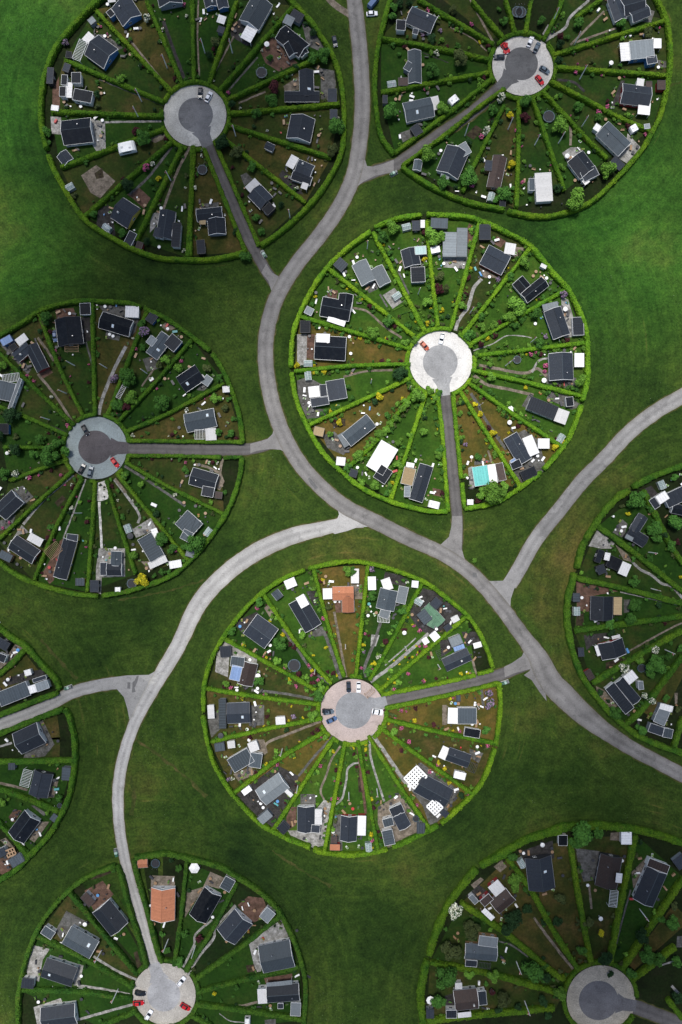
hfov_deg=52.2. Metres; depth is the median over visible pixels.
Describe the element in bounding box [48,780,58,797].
patio
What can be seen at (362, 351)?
lawn
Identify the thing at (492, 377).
tree
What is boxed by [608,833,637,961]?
hedge
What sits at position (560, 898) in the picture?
tree
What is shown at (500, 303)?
lawn
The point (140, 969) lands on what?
hedge
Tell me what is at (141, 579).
tree
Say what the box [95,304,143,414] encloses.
lawn
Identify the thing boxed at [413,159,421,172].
garden shed
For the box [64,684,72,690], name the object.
recycling bins
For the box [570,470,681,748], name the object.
garden ground
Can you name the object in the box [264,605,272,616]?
patio
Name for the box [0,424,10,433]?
garden shed
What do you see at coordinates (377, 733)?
hedge
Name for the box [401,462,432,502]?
garden house
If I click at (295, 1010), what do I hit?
garden shed
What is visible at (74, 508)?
garden path
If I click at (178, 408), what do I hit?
hedge
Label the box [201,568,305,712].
hedge
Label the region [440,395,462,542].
drive
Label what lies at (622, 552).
patio
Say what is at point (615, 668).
hedge
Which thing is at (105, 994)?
hedge
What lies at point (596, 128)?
canopy shed
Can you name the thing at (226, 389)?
canopy shed
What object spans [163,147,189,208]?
garden path
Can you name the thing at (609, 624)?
tree
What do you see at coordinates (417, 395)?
tree
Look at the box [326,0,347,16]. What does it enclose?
gravel path
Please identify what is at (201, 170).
trampoline
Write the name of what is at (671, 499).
garden house
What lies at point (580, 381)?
tree
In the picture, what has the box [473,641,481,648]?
storage box
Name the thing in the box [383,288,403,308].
patio
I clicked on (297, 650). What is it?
garden path
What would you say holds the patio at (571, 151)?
on the lawn at (561, 147)
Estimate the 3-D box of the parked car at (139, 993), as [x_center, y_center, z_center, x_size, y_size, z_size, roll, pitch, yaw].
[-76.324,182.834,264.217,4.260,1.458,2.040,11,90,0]
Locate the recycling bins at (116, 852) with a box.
[114,848,118,856]
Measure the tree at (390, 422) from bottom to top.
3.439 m
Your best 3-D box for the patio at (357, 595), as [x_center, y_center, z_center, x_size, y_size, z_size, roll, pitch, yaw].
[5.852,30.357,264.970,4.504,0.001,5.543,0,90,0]
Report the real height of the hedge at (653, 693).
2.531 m
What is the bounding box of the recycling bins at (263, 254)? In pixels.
[260,250,266,258]
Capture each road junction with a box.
[94,672,153,718]
[250,431,282,452]
[261,264,278,290]
[319,511,366,533]
[358,160,393,184]
[441,516,464,558]
[490,568,522,604]
[504,653,546,700]
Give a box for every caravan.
[118,140,136,155]
[245,1015,250,1023]
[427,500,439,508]
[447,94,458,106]
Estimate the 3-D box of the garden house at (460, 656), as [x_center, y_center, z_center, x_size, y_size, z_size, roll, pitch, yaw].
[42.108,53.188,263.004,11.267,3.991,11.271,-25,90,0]
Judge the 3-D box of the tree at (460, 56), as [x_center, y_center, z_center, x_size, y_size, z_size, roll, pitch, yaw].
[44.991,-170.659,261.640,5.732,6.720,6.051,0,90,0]
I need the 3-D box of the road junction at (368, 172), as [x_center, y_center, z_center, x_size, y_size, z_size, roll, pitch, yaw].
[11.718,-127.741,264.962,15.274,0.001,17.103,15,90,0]
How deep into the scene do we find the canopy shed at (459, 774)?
262.70 m
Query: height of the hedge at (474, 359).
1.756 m
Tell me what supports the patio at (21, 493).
on the lawn at (35, 484)
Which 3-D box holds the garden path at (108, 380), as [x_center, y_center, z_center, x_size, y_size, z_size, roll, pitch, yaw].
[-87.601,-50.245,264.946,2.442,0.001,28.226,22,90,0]
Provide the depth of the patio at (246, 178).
264.98 m
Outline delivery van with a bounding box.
[367,0,378,9]
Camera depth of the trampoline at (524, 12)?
264.16 m
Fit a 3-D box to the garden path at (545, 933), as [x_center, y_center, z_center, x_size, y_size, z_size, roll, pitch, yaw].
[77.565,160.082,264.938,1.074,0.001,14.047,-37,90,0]
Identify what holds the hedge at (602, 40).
on the lawn at (603, 55)
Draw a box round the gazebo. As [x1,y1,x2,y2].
[189,863,200,872]
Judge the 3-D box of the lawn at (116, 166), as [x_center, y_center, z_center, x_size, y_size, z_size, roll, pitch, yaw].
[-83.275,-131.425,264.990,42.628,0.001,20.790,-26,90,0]
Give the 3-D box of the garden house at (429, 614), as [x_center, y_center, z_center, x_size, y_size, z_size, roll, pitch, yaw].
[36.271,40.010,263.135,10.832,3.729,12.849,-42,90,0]
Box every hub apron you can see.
[66,417,125,478]
[133,963,195,1023]
[164,85,225,145]
[321,679,383,741]
[410,331,471,391]
[492,36,552,95]
[567,965,634,1023]
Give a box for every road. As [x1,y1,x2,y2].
[0,677,113,729]
[112,519,363,963]
[258,0,681,781]
[508,388,681,587]
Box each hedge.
[0,298,141,338]
[0,351,75,425]
[0,405,68,436]
[0,470,74,540]
[0,559,99,597]
[0,624,62,690]
[0,649,25,676]
[0,690,59,717]
[0,707,64,736]
[0,707,78,882]
[0,757,71,764]
[0,785,60,814]
[0,818,28,857]
[2,445,61,450]
[8,457,68,481]
[15,862,116,1023]
[21,985,132,1001]
[33,478,83,580]
[37,0,105,150]
[37,313,84,416]
[37,933,135,989]
[46,154,245,263]
[51,109,163,119]
[60,126,165,170]
[61,436,73,470]
[64,57,164,104]
[68,890,137,976]
[76,413,95,422]
[84,140,172,217]
[85,481,97,591]
[90,302,97,415]
[94,9,173,94]
[99,1008,137,1023]
[101,456,244,597]
[103,413,129,438]
[104,480,137,574]
[106,310,148,414]
[115,863,149,968]
[116,473,188,559]
[118,339,193,421]
[125,382,225,432]
[125,438,243,444]
[125,453,221,459]
[125,462,223,514]
[131,1003,197,1023]
[132,858,164,963]
[134,849,308,1023]
[135,144,184,241]
[137,964,144,975]
[143,306,210,352]
[145,0,183,84]
[161,125,186,150]
[163,92,170,103]
[164,957,172,963]
[172,79,230,116]
[172,861,188,966]
[184,881,238,973]
[185,144,195,256]
[188,145,194,256]
[189,1013,213,1023]
[190,0,196,83]
[190,971,199,990]
[195,147,201,152]
[195,963,299,994]
[196,915,279,980]
[196,1000,301,1022]
[200,714,310,850]
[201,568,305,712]
[202,147,246,251]
[206,686,320,706]
[207,0,238,84]
[210,352,245,442]
[210,716,322,743]
[213,140,259,246]
[216,115,230,138]
[218,5,294,91]
[223,455,242,459]
[224,637,317,690]
[226,138,306,204]
[227,56,328,101]
[227,122,331,160]
[230,101,339,116]
[233,730,326,793]
[260,0,346,248]
[262,594,331,684]
[272,736,335,829]
[288,229,371,367]
[289,372,447,513]
[294,362,410,373]
[300,315,410,350]
[308,376,412,426]
[308,559,494,667]
[312,569,345,676]
[313,845,387,858]
[316,685,328,716]
[320,724,330,736]
[322,741,346,851]
[328,268,414,337]
[346,386,418,470]
[346,739,367,746]
[349,674,361,678]
[354,565,369,677]
[356,740,379,849]
[367,735,430,829]
[368,583,423,680]
[371,231,426,331]
[372,0,394,156]
[372,710,388,738]
[373,682,382,693]
[374,212,421,229]
[377,724,472,794]
[378,615,466,691]
[380,70,490,95]
[381,673,475,696]
[382,36,490,63]
[384,681,498,710]
[385,717,498,745]
[389,390,427,499]
[392,823,438,849]
[394,77,492,155]
[400,166,504,212]
[401,88,506,166]
[404,326,450,395]
[416,957,429,1023]
[417,0,494,47]
[424,219,439,326]
[426,211,590,401]
[426,865,478,957]
[426,1003,554,1023]
[429,958,558,994]
[435,388,449,511]
[440,747,496,825]
[449,222,480,330]
[450,395,463,478]
[451,378,471,394]
[458,331,472,347]
[459,391,522,485]
[459,482,465,508]
[459,899,565,981]
[461,104,505,193]
[461,246,530,334]
[464,470,541,510]
[469,382,561,447]
[470,0,505,38]
[470,289,564,344]
[471,367,581,397]
[472,355,476,362]
[477,668,493,675]
[478,340,585,357]
[478,820,681,868]
[487,47,495,83]
[493,681,502,746]
[496,30,542,45]
[503,0,517,32]
[505,85,549,101]
[505,858,580,971]
[506,0,673,219]
[513,99,520,209]
[523,0,533,36]
[530,97,565,192]
[541,404,583,470]
[542,0,563,41]
[542,89,607,161]
[546,42,557,66]
[549,78,650,133]
[550,65,557,79]
[553,18,664,55]
[555,65,667,79]
[561,958,638,1023]
[563,572,681,756]
[567,836,593,963]
[573,0,602,20]
[573,488,630,568]
[573,613,681,633]
[576,575,681,606]
[590,628,681,684]
[596,524,681,593]
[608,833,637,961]
[620,875,681,971]
[625,654,681,725]
[630,463,681,489]
[632,943,676,981]
[641,489,681,565]
[664,996,681,1020]
[670,716,681,748]
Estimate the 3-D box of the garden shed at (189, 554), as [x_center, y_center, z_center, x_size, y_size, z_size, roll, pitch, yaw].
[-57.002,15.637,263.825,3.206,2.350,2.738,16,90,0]
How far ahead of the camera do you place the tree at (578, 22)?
262.14 m
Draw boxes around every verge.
[1,675,125,717]
[111,517,363,967]
[181,437,274,456]
[201,144,276,288]
[359,80,505,185]
[384,664,529,708]
[447,392,464,554]
[503,387,681,588]
[633,999,674,1023]
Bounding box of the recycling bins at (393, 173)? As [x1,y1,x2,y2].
[389,170,397,176]
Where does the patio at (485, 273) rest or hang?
on the lawn at (484, 286)
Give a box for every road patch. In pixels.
[132,676,138,692]
[308,477,317,488]
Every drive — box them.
[128,439,270,455]
[205,144,273,285]
[361,82,498,183]
[385,667,529,704]
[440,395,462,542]
[632,1000,681,1023]
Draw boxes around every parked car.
[52,331,56,341]
[78,463,85,473]
[81,424,89,435]
[87,466,93,476]
[110,457,119,467]
[133,1000,143,1005]
[134,989,145,996]
[144,1009,152,1020]
[176,976,185,986]
[180,1002,190,1010]
[197,87,202,98]
[204,91,212,102]
[322,708,332,712]
[323,709,333,714]
[326,716,336,723]
[332,36,337,47]
[346,681,350,692]
[356,681,360,692]
[366,11,377,16]
[372,708,382,713]
[419,340,429,350]
[438,333,444,343]
[493,54,504,59]
[500,43,510,52]
[503,42,508,53]
[526,36,533,47]
[532,41,540,52]
[534,74,543,85]
[539,65,549,74]
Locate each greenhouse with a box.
[65,182,75,192]
[102,223,112,232]
[123,524,132,533]
[203,527,212,536]
[304,360,311,366]
[305,371,311,380]
[365,841,371,851]
[387,80,395,88]
[391,291,401,301]
[401,223,410,231]
[414,597,423,606]
[486,192,494,202]
[516,857,525,868]
[556,433,565,442]
[572,606,579,615]
[656,480,666,489]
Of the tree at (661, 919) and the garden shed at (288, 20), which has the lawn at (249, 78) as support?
the garden shed at (288, 20)
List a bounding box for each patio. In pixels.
[0,515,15,530]
[0,644,21,668]
[0,838,12,846]
[0,858,10,873]
[1,345,30,373]
[3,669,44,685]
[9,525,27,543]
[9,809,20,821]
[14,486,32,504]
[24,720,53,757]
[26,946,48,980]
[29,822,48,841]
[32,806,45,815]
[34,998,61,1023]
[39,368,52,377]
[43,539,62,583]
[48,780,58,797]
[51,117,60,134]
[52,78,59,107]
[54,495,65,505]
[55,308,75,318]
[56,911,89,938]
[74,964,83,984]
[81,165,114,197]
[81,317,90,341]
[85,881,112,910]
[90,871,110,879]
[91,119,105,150]
[93,34,122,49]
[94,168,103,178]
[96,204,114,235]
[96,548,124,593]
[98,305,129,318]
[106,331,119,340]
[127,188,150,207]
[131,318,138,334]
[133,518,155,537]
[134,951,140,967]
[141,561,153,569]
[143,356,158,371]
[150,212,158,231]
[151,134,164,142]
[151,875,174,886]
[161,322,174,331]
[185,872,223,916]
[197,383,211,390]
[200,202,218,208]
[208,709,219,737]
[215,642,256,676]
[216,474,223,489]
[230,20,252,45]
[233,767,253,780]
[235,612,257,632]
[237,766,298,826]
[238,896,265,922]
[241,173,252,185]
[246,964,255,972]
[249,920,287,971]
[250,705,263,725]
[257,740,267,755]
[260,37,296,70]
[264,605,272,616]
[264,974,292,982]
[265,1019,275,1023]
[279,170,303,194]
[284,77,298,90]
[286,807,296,828]
[288,800,330,846]
[297,334,306,365]
[297,378,325,418]
[301,794,315,805]
[302,23,323,49]
[306,334,314,359]
[306,590,319,605]
[309,626,322,636]
[315,67,335,99]
[323,432,349,454]
[327,289,337,298]
[331,814,341,850]
[332,419,344,427]
[334,602,340,612]
[350,584,361,598]
[358,774,361,791]
[366,281,377,292]
[371,634,379,645]
[378,794,416,847]
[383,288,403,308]
[384,572,407,585]
[399,129,412,141]
[405,762,459,824]
[410,588,461,633]
[433,488,440,496]
[440,639,451,656]
[442,705,446,724]
[443,257,467,268]
[445,993,454,1004]
[462,632,479,645]
[466,125,482,138]
[467,885,485,899]
[468,224,473,253]
[468,466,473,487]
[470,749,482,762]
[471,877,482,887]
[474,459,489,465]
[479,267,496,277]
[494,236,505,247]
[494,860,506,871]
[512,247,524,256]
[514,430,544,482]
[519,841,553,861]
[522,395,530,407]
[542,25,554,37]
[546,372,575,386]
[546,392,580,409]
[561,297,574,337]
[562,147,580,161]
[576,581,616,611]
[576,613,583,625]
[576,849,599,881]
[584,633,609,649]
[589,530,613,548]
[596,686,617,707]
[605,10,654,21]
[606,657,622,668]
[610,832,618,840]
[612,81,624,106]
[613,519,627,536]
[616,545,630,561]
[618,134,639,162]
[624,600,629,612]
[632,858,645,887]
[645,486,657,497]
[658,60,665,66]
[676,936,681,946]
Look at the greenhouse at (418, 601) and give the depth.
263.05 m
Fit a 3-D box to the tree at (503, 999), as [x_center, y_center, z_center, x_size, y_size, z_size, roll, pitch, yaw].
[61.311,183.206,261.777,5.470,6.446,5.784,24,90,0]
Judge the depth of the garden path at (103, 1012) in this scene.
264.94 m
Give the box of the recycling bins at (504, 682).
[501,679,508,684]
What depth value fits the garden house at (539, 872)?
261.86 m
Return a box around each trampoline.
[127,579,136,587]
[151,859,160,868]
[196,164,207,174]
[255,65,266,78]
[287,659,300,671]
[413,815,419,822]
[511,3,523,17]
[513,356,521,363]
[515,4,527,18]
[543,110,555,122]
[637,664,645,671]
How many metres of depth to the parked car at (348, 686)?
264.10 m
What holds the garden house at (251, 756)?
on the lawn at (290, 741)
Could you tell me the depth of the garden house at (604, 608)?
262.17 m
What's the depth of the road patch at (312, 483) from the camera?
264.96 m
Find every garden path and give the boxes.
[0,782,27,790]
[22,475,73,524]
[37,337,53,360]
[37,373,72,420]
[63,479,85,537]
[77,984,129,993]
[78,1004,132,1020]
[85,342,91,361]
[93,956,136,980]
[97,481,107,500]
[98,346,126,414]
[98,502,102,547]
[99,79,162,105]
[103,120,160,122]
[113,480,140,522]
[114,478,126,492]
[124,465,185,506]
[128,37,159,75]
[129,147,172,194]
[141,368,154,386]
[162,20,185,78]
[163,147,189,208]
[182,919,212,967]
[186,904,235,975]
[193,463,218,473]
[197,0,199,74]
[216,36,233,70]
[219,459,223,486]
[229,57,257,89]
[238,91,265,103]
[241,1001,257,1005]
[251,689,312,699]
[263,721,320,750]
[282,629,326,682]
[298,735,332,776]
[320,746,340,799]
[321,628,341,678]
[333,612,346,676]
[336,762,353,804]
[343,369,392,377]
[352,307,401,337]
[356,747,366,813]
[363,622,381,676]
[369,742,384,801]
[370,632,428,682]
[371,733,413,791]
[385,638,415,665]
[398,271,409,293]
[450,27,486,50]
[454,278,482,330]
[470,0,493,40]
[470,393,506,449]
[473,335,531,350]
[473,375,533,395]
[479,364,546,376]
[480,689,484,705]
[499,941,527,956]
[531,357,547,372]
[533,917,556,946]
[544,934,573,968]
[545,0,589,41]
[557,78,584,91]
[569,126,571,144]
[570,10,604,44]
[576,27,616,42]
[588,885,592,908]
[617,890,630,942]
[620,592,677,605]
[629,622,681,651]
[631,561,681,598]
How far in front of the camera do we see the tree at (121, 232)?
261.89 m
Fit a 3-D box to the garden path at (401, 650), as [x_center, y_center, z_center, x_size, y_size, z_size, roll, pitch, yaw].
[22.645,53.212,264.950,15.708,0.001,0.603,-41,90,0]
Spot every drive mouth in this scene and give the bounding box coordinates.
[110,438,127,457]
[149,962,168,982]
[192,126,212,146]
[367,696,387,715]
[432,377,451,395]
[495,69,518,89]
[615,993,636,1012]
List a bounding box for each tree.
[0,361,6,370]
[0,431,3,440]
[0,467,9,480]
[0,798,5,806]
[2,407,21,423]
[8,444,20,455]
[11,469,18,477]
[29,450,40,458]
[35,434,46,444]
[40,312,51,325]
[40,444,59,466]
[42,126,51,136]
[47,524,53,529]
[51,439,64,447]
[56,794,62,801]
[60,446,69,455]
[62,38,68,45]
[89,211,96,217]
[94,90,99,97]
[111,399,122,410]
[116,74,126,82]
[118,228,125,237]
[119,368,135,386]
[120,178,133,191]
[121,403,130,410]
[121,471,128,479]
[124,390,138,403]
[128,551,137,558]
[134,572,148,586]
[136,129,149,144]
[136,134,149,145]
[137,320,145,326]
[137,481,143,487]
[138,326,149,336]
[139,343,144,350]
[142,163,148,170]
[143,14,150,22]
[143,237,150,245]
[152,510,158,517]
[153,394,170,410]
[155,361,161,368]
[155,531,168,546]
[158,569,165,574]
[160,354,169,364]
[163,947,170,953]
[167,544,177,553]
[173,364,182,372]
[175,864,182,871]
[175,956,183,967]
[181,466,188,473]
[181,930,187,937]
[185,535,205,552]
[195,934,203,942]
[202,364,211,371]
[205,51,212,57]
[210,36,219,46]
[210,394,221,403]
[215,133,229,149]
[215,429,221,435]
[216,374,222,382]
[221,404,227,411]
[222,681,229,686]
[227,429,233,436]
[227,627,235,635]
[228,100,235,107]
[229,146,243,157]
[239,251,251,260]
[247,160,255,171]
[251,108,261,118]
[252,214,259,220]
[253,677,263,685]
[256,597,262,607]
[257,227,264,235]
[265,93,277,106]
[266,54,272,61]
[269,80,278,93]
[273,636,286,649]
[273,657,281,664]
[299,632,305,639]
[307,710,318,721]
[308,52,316,63]
[309,29,316,35]
[312,689,323,701]
[316,47,330,63]
[317,681,324,691]
[327,143,337,157]
[328,117,345,133]
[336,418,341,425]
[342,566,351,576]
[343,463,351,473]
[350,566,356,576]
[353,450,362,461]
[357,478,364,485]
[364,667,372,676]
[366,327,379,338]
[367,590,375,600]
[370,437,376,444]
[370,480,378,489]
[371,398,377,404]
[375,429,384,440]
[376,392,383,399]
[377,231,388,243]
[382,314,394,326]
[382,426,389,436]
[383,101,398,118]
[384,412,390,418]
[386,219,399,234]
[386,420,393,427]
[388,12,396,19]
[390,2,397,11]
[390,728,397,735]
[392,366,408,380]
[392,414,400,421]
[393,460,402,469]
[395,437,402,445]
[396,0,402,7]
[397,607,406,614]
[398,405,405,411]
[401,339,409,346]
[403,398,410,406]
[405,0,412,6]
[407,385,413,390]
[411,336,418,343]
[411,388,425,401]
[420,428,427,434]
[421,144,435,161]
[422,297,432,305]
[425,62,439,78]
[425,226,440,245]
[426,386,434,394]
[427,33,435,44]
[430,994,446,1008]
[431,395,438,402]
[434,271,444,280]
[434,451,442,456]
[435,390,442,396]
[435,966,457,990]
[436,101,448,113]
[436,284,443,292]
[436,445,444,451]
[437,174,449,190]
[438,231,445,241]
[440,941,461,960]
[442,284,449,292]
[449,4,456,14]
[449,902,462,920]
[453,48,467,66]
[458,301,467,309]
[458,792,464,798]
[459,166,477,185]
[462,919,480,941]
[463,329,474,340]
[464,137,471,144]
[464,970,474,979]
[474,453,481,460]
[476,487,486,499]
[478,312,485,320]
[478,322,485,331]
[482,726,490,733]
[483,126,489,135]
[483,479,506,504]
[485,690,492,696]
[486,698,494,706]
[486,970,498,983]
[487,371,495,380]
[489,105,497,115]
[489,320,497,329]
[489,430,496,436]
[489,988,495,995]
[492,196,498,202]
[494,1006,502,1013]
[496,186,510,200]
[497,92,505,103]
[497,991,510,1007]
[500,923,510,936]
[501,481,508,489]
[502,17,507,25]
[502,310,514,321]
[503,909,522,932]
[507,272,514,281]
[507,296,526,315]
[507,853,517,860]
[507,873,520,892]
[508,160,515,169]
[511,323,519,328]
[514,1002,521,1010]
[517,316,523,322]
[520,95,531,106]
[520,112,528,120]
[520,256,529,268]
[521,960,543,983]
[522,904,532,913]
[531,308,540,317]
[535,338,544,348]
[537,15,545,24]
[538,994,547,1007]
[541,973,550,982]
[545,1011,551,1019]
[551,115,568,132]
[552,183,562,193]
[552,444,558,450]
[552,916,562,926]
[553,986,566,1001]
[554,56,563,63]
[554,894,565,904]
[556,39,564,48]
[557,32,563,38]
[560,290,567,297]
[566,187,584,210]
[568,837,582,848]
[571,820,593,846]
[573,17,583,27]
[573,101,580,112]
[575,374,585,386]
[576,945,587,954]
[583,916,593,926]
[593,827,603,838]
[594,113,602,120]
[597,689,603,695]
[598,929,603,936]
[598,951,612,965]
[600,162,616,179]
[605,619,613,629]
[607,629,615,636]
[607,970,613,977]
[609,706,620,719]
[617,17,625,26]
[619,663,629,673]
[624,612,636,624]
[626,491,646,507]
[626,967,637,978]
[627,598,641,610]
[628,575,639,587]
[635,655,644,664]
[635,724,647,734]
[635,927,648,944]
[639,944,653,964]
[641,692,647,698]
[643,26,652,38]
[645,670,655,678]
[646,521,662,535]
[646,654,666,673]
[646,698,655,704]
[647,505,653,512]
[647,554,652,561]
[651,535,662,542]
[652,645,659,653]
[652,952,665,967]
[656,601,661,607]
[657,916,664,923]
[660,532,667,537]
[662,694,669,702]
[663,652,672,660]
[665,914,679,931]
[667,540,675,551]
[668,514,681,530]
[670,474,678,480]
[671,901,677,910]
[671,955,681,967]
[671,992,681,1003]
[675,706,681,712]
[677,644,681,651]
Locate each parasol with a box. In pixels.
[127,533,132,538]
[426,996,433,1004]
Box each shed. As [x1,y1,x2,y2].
[0,334,14,346]
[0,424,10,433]
[0,550,14,562]
[8,763,16,769]
[20,975,35,988]
[24,668,33,675]
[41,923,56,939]
[46,67,55,86]
[50,813,57,821]
[51,105,59,110]
[57,150,73,165]
[61,765,70,780]
[62,63,71,74]
[65,51,73,60]
[75,578,85,585]
[80,303,90,315]
[80,889,95,906]
[87,16,96,28]
[90,580,99,591]
[124,230,136,245]
[125,306,139,318]
[135,241,143,249]
[137,859,148,867]
[145,312,157,324]
[169,559,181,568]
[185,551,194,557]
[196,239,205,255]
[201,374,212,386]
[207,704,214,718]
[214,491,222,498]
[214,741,224,751]
[216,14,226,35]
[220,645,231,657]
[220,874,234,891]
[222,386,229,392]
[227,740,234,748]
[241,784,251,795]
[257,808,272,823]
[259,905,275,923]
[264,141,275,152]
[271,589,282,600]
[275,715,285,724]
[277,820,289,834]
[283,14,294,26]
[284,577,296,588]
[285,789,292,796]
[290,9,303,26]
[290,999,300,1015]
[300,321,309,333]
[304,306,313,316]
[313,426,324,436]
[328,88,336,101]
[330,109,336,119]
[330,834,336,843]
[330,842,339,850]
[333,257,347,272]
[336,457,345,465]
[349,469,357,477]
[351,569,358,582]
[368,576,375,589]
[383,95,387,105]
[398,77,407,86]
[410,123,422,136]
[411,580,418,587]
[412,220,424,231]
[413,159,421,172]
[417,821,424,833]
[421,637,428,644]
[426,1006,433,1018]
[429,631,439,641]
[430,246,440,254]
[431,218,447,229]
[440,808,448,817]
[451,615,459,622]
[453,769,465,779]
[455,979,461,988]
[456,695,460,701]
[463,726,480,737]
[467,499,472,504]
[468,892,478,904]
[479,224,490,240]
[499,201,505,206]
[519,466,536,480]
[537,438,549,448]
[539,263,546,269]
[557,833,567,845]
[564,397,573,406]
[571,317,583,335]
[571,593,579,601]
[576,647,584,656]
[583,668,594,680]
[592,123,601,133]
[611,156,624,172]
[619,832,631,844]
[628,124,638,134]
[635,78,644,85]
[644,81,651,86]
[644,123,649,128]
[655,80,665,92]
[670,852,681,870]
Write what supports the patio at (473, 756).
on the lawn at (429, 745)
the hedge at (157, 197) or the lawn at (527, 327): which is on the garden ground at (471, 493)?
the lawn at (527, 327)
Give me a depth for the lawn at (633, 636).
264.99 m
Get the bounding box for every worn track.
[40,639,77,679]
[118,579,204,600]
[129,776,136,815]
[136,739,207,797]
[272,850,330,887]
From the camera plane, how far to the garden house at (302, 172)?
262.50 m
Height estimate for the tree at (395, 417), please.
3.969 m
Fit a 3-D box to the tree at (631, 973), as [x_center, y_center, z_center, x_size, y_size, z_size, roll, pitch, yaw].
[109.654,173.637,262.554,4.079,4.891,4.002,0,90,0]
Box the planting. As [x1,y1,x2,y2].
[0,2,681,1022]
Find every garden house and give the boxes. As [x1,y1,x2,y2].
[0,373,24,408]
[0,490,24,519]
[0,636,12,650]
[0,652,8,662]
[0,674,51,706]
[0,845,24,867]
[8,532,45,563]
[8,809,40,843]
[9,333,49,372]
[12,722,46,753]
[19,767,53,797]
[40,1000,78,1023]
[41,955,78,986]
[53,534,79,579]
[55,316,84,346]
[59,72,94,106]
[60,117,94,146]
[62,924,99,958]
[72,31,118,70]
[92,898,127,935]
[98,312,133,336]
[100,551,122,575]
[106,0,141,28]
[110,197,140,229]
[138,528,167,568]
[146,331,182,359]
[150,885,175,922]
[153,209,181,248]
[158,0,182,10]
[175,510,202,541]
[176,365,204,392]
[183,408,216,440]
[188,467,218,497]
[189,885,221,923]
[196,206,225,236]
[204,0,228,12]
[217,907,252,944]
[218,698,250,728]
[227,739,262,772]
[229,655,257,686]
[239,0,272,44]
[243,614,277,648]
[245,178,275,217]
[255,772,289,804]
[257,978,299,1008]
[258,937,294,972]
[275,25,309,59]
[284,68,319,103]
[286,114,314,144]
[286,154,314,192]
[289,594,321,632]
[297,804,321,832]
[308,378,346,406]
[314,333,346,360]
[319,293,352,326]
[323,586,353,612]
[337,414,375,447]
[340,813,365,842]
[352,259,390,287]
[366,440,397,483]
[376,577,408,622]
[381,802,410,845]
[396,6,437,38]
[401,246,426,283]
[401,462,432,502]
[402,95,438,123]
[403,49,421,84]
[404,765,452,815]
[416,597,452,631]
[436,141,471,180]
[436,634,471,671]
[437,744,477,772]
[442,228,467,258]
[446,985,486,1017]
[447,706,476,723]
[464,932,497,968]
[471,462,505,486]
[479,242,515,275]
[479,877,515,920]
[484,155,506,190]
[503,432,538,469]
[512,276,548,302]
[524,853,554,891]
[525,396,569,424]
[527,172,552,203]
[542,301,569,339]
[548,352,583,380]
[567,151,598,185]
[589,596,621,620]
[593,549,630,576]
[593,634,625,659]
[594,852,622,889]
[595,121,630,156]
[603,669,643,714]
[606,0,650,25]
[617,38,660,67]
[619,83,651,116]
[623,513,648,547]
[632,856,669,906]
[646,702,673,738]
[649,486,681,514]
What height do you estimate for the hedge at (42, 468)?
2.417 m
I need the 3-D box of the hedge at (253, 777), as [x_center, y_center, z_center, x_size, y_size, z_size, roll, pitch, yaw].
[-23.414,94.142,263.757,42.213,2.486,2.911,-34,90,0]
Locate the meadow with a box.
[0,0,681,1023]
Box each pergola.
[44,541,62,559]
[606,889,617,906]
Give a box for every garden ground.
[0,305,238,595]
[0,633,56,711]
[0,712,71,875]
[22,857,302,1023]
[44,0,341,257]
[203,563,490,849]
[291,214,582,508]
[377,0,659,213]
[424,830,681,1023]
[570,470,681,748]
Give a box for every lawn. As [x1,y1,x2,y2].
[0,316,80,422]
[0,356,70,432]
[0,409,62,446]
[0,464,68,533]
[0,473,78,578]
[0,654,37,690]
[0,763,70,805]
[0,793,52,850]
[3,448,61,479]
[26,715,59,738]
[26,939,132,994]
[27,992,133,1023]
[36,737,59,757]
[37,479,92,590]
[46,305,92,413]
[46,896,136,981]
[51,113,164,164]
[59,61,162,112]
[61,138,168,213]
[64,10,167,98]
[89,145,177,235]
[90,906,141,961]
[92,480,132,586]
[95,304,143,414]
[96,0,177,87]
[107,474,185,572]
[113,319,189,418]
[120,463,220,557]
[121,898,129,918]
[122,343,223,428]
[125,457,223,510]
[130,388,239,439]
[140,145,189,255]
[148,0,191,80]
[178,863,228,969]
[189,885,276,975]
[193,146,241,254]
[195,0,236,81]
[196,969,301,1014]
[196,1008,293,1023]
[199,921,297,986]
[206,691,320,740]
[208,644,316,701]
[211,721,324,789]
[212,0,289,87]
[217,137,302,241]
[223,20,323,97]
[226,129,328,199]
[227,597,328,687]
[231,58,339,110]
[231,108,338,154]
[236,734,330,793]
[266,570,343,683]
[281,740,342,848]
[295,319,410,368]
[295,367,412,422]
[303,272,412,344]
[311,378,414,466]
[317,565,365,676]
[327,746,375,850]
[331,237,421,335]
[349,387,425,496]
[359,567,418,680]
[361,740,425,848]
[372,585,462,685]
[373,732,465,823]
[375,223,434,328]
[381,43,487,89]
[382,77,488,150]
[383,619,472,691]
[384,0,488,56]
[386,722,497,789]
[388,687,498,744]
[393,396,444,508]
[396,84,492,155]
[407,99,504,189]
[427,965,559,1014]
[428,220,475,326]
[432,908,563,986]
[444,0,495,38]
[452,230,525,332]
[455,394,514,485]
[463,385,558,482]
[464,861,578,975]
[466,101,515,206]
[470,253,561,341]
[471,373,579,443]
[472,296,583,352]
[477,346,583,393]
[514,843,586,971]
[519,103,560,206]
[536,97,603,188]
[545,81,643,157]
[546,0,660,51]
[555,72,663,127]
[558,26,665,72]
[574,837,628,958]
[575,587,681,626]
[576,619,681,675]
[578,530,681,599]
[594,635,681,720]
[600,498,681,586]
[614,837,679,962]
[630,907,681,969]
[644,663,681,716]
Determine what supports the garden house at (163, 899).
on the garden ground at (29, 1003)
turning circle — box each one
[78,430,111,463]
[147,978,179,1010]
[178,98,212,131]
[335,692,371,728]
[423,345,457,379]
[505,47,537,79]
[579,981,617,1019]

